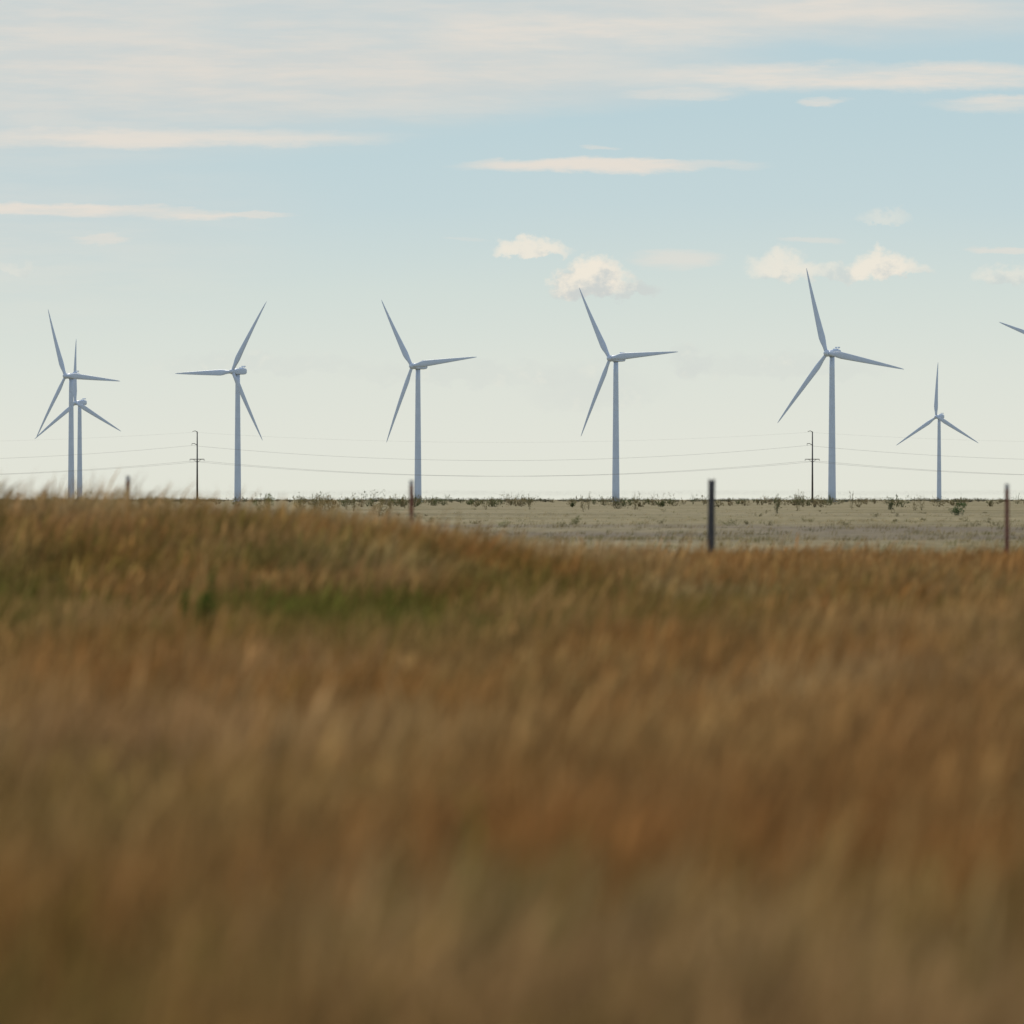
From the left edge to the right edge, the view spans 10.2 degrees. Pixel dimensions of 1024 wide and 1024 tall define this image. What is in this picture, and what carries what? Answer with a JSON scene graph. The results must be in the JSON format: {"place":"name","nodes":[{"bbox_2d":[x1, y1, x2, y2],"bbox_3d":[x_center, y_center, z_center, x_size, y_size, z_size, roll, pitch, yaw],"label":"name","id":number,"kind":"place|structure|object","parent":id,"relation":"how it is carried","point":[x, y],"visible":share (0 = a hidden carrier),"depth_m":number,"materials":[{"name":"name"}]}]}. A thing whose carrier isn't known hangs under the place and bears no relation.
{"place":"outdoors","nodes":[
{"label":"outdoors","id":0,"kind":"place"},
{"bbox_2d":[0,0,1023,499],"label":"sky","id":1,"kind":"structure","parent":0,"point":[171,171],"materials":[{"name":"blue"}]},
{"bbox_2d":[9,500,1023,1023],"bbox_3d":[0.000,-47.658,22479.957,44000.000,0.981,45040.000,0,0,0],"label":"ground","id":2,"kind":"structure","parent":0,"point":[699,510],"depth_m":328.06,"materials":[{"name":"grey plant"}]},
{"bbox_2d":[36,310,118,499],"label":"wind turbine","id":3,"kind":"object","parent":2,"relation":"on","point":[72,376],"visible":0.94,"depth_m":3434.59,"materials":[{"name":"paint"}]},
{"bbox_2d":[35,344,119,498],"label":"wind turbine","id":4,"kind":"object","parent":2,"relation":"on","point":[80,404],"visible":0.91,"depth_m":4007.51,"materials":[{"name":"paint"}]},
{"bbox_2d":[190,431,204,502],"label":"utility pole","id":5,"kind":"object","parent":2,"relation":"on","point":[197,459],"visible":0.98,"depth_m":2059.77,"materials":[{"name":"wood"}]},
{"bbox_2d":[0,432,1023,475],"bbox_3d":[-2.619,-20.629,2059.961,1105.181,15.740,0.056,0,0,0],"label":"power line","id":6,"kind":"object","parent":5,"relation":"attached to","point":[514,460],"visible":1,"depth_m":2059.95,"materials":[{"name":"metal"}]},
{"bbox_2d":[179,566,216,644],"bbox_3d":[-2.005,0.701,36.990,0.251,0.723,0.222,0,0,9],"label":"green weed","id":7,"kind":"object","parent":2,"relation":"on","point":[206,597],"visible":0.38,"depth_m":36.92,"materials":[{"name":"green plant"}]},
{"bbox_2d":[175,301,266,501],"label":"wind turbine","id":8,"kind":"object","parent":2,"relation":"on","point":[238,372],"visible":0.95,"depth_m":3233.41,"materials":[{"name":"paint"}]},
{"bbox_2d":[211,592,274,620],"bbox_3d":[-1.909,0.796,40.025,0.529,0.498,0.285,0,0,-39],"label":"green weed","id":9,"kind":"object","parent":2,"relation":"on","point":[245,597],"visible":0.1,"depth_m":39.96,"materials":[{"name":"green plant"}]},
{"bbox_2d":[253,493,274,510],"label":"shrub","id":10,"kind":"object","parent":2,"relation":"on","point":[266,501],"visible":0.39,"depth_m":330.05,"materials":[{"name":"green plant"}]},
{"bbox_2d":[294,496,325,510],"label":"shrub","id":11,"kind":"object","parent":2,"relation":"on","point":[309,502],"visible":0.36,"depth_m":340.09,"materials":[{"name":"green plant"}]},
{"bbox_2d":[316,493,340,513],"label":"shrub","id":12,"kind":"object","parent":2,"relation":"on","point":[320,502],"visible":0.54,"depth_m":299.79,"materials":[{"name":"green plant"}]},
{"bbox_2d":[368,499,393,516],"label":"shrub","id":13,"kind":"object","parent":2,"relation":"on","point":[381,504],"visible":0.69,"depth_m":379.87,"materials":[{"name":"green plant"}]},
{"bbox_2d":[381,300,475,501],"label":"wind turbine","id":14,"kind":"object","parent":2,"relation":"on","point":[422,364],"visible":0.93,"depth_m":3099.58,"materials":[{"name":"paint"}]},
{"bbox_2d":[0,466,1023,1023],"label":"tall grass","id":15,"kind":"structure","parent":2,"relation":"on","point":[578,722],"depth_m":16.46,"materials":[{"name":"brown plant"}]},
{"bbox_2d":[2,489,1021,526],"bbox_3d":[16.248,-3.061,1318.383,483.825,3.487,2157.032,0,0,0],"label":"distant scrub","id":16,"kind":"object","parent":2,"relation":"on","point":[798,501],"visible":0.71,"depth_m":1006.20,"materials":[{"name":"green plant"}]},
{"bbox_2d":[4,496,1022,501],"bbox_3d":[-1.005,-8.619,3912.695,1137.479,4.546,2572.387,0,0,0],"label":"distant scrub row","id":17,"kind":"object","parent":2,"relation":"on","point":[697,499],"visible":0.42,"depth_m":3198.64,"materials":[{"name":"green plant"}]},
{"bbox_2d":[93,476,1023,557],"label":"barbed wire fence","id":18,"kind":"object","parent":2,"relation":"on","point":[711,492],"visible":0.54,"depth_m":79.99,"materials":[{"name":"metal"}]},
{"bbox_2d":[571,515,582,523],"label":"shrub","id":19,"kind":"object","parent":2,"relation":"on","point":[577,519],"visible":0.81,"depth_m":259.89,"materials":[{"name":"green plant"}]},
{"bbox_2d":[611,498,630,508],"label":"shrub","id":20,"kind":"object","parent":2,"relation":"on","point":[614,500],"visible":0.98,"depth_m":699.76,"materials":[{"name":"green plant"}]},
{"bbox_2d":[579,288,675,501],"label":"wind turbine","id":21,"kind":"object","parent":2,"relation":"on","point":[620,357],"visible":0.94,"depth_m":2982.59,"materials":[{"name":"paint"}]},
{"bbox_2d":[719,519,743,525],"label":"shrub","id":22,"kind":"object","parent":2,"relation":"on","point":[729,522],"visible":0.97,"depth_m":249.93,"materials":[{"name":"green plant"}]},
{"bbox_2d":[773,493,780,512],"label":"shrub","id":23,"kind":"object","parent":2,"relation":"on","point":[777,503],"visible":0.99,"depth_m":450.14,"materials":[{"name":"green plant"}]},
{"bbox_2d":[805,431,819,501],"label":"utility pole","id":24,"kind":"object","parent":2,"relation":"on","point":[812,459],"visible":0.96,"depth_m":2059.73,"materials":[{"name":"wood"}]},
{"bbox_2d":[778,268,901,501],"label":"wind turbine","id":25,"kind":"object","parent":2,"relation":"on","point":[833,354],"visible":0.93,"depth_m":2833.58,"materials":[{"name":"paint"}]},
{"bbox_2d":[885,497,893,509],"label":"shrub","id":26,"kind":"object","parent":2,"relation":"on","point":[890,505],"visible":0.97,"depth_m":619.89,"materials":[{"name":"green plant"}]},
{"bbox_2d":[897,365,977,499],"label":"wind turbine","id":27,"kind":"object","parent":2,"relation":"on","point":[940,417],"visible":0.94,"depth_m":4723.42,"materials":[{"name":"paint"}]},
{"bbox_2d":[949,503,965,515],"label":"shrub","id":28,"kind":"object","parent":2,"relation":"on","point":[955,510],"visible":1,"depth_m":419.71,"materials":[{"name":"green plant"}]},
{"bbox_2d":[1000,322,1023,333],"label":"wind turbine","id":29,"kind":"object","parent":2,"relation":"on","point":[1017,329],"visible":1,"depth_m":2957.41,"materials":[{"name":"paint"}]},
{"bbox_2d":[254,504,1023,557],"bbox_3d":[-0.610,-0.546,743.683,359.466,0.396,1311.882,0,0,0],"label":"pasture grass","id":30,"kind":"structure","parent":0,"point":[740,539],"depth_m":184.36,"materials":[{"name":"beige plant"}]}
]}

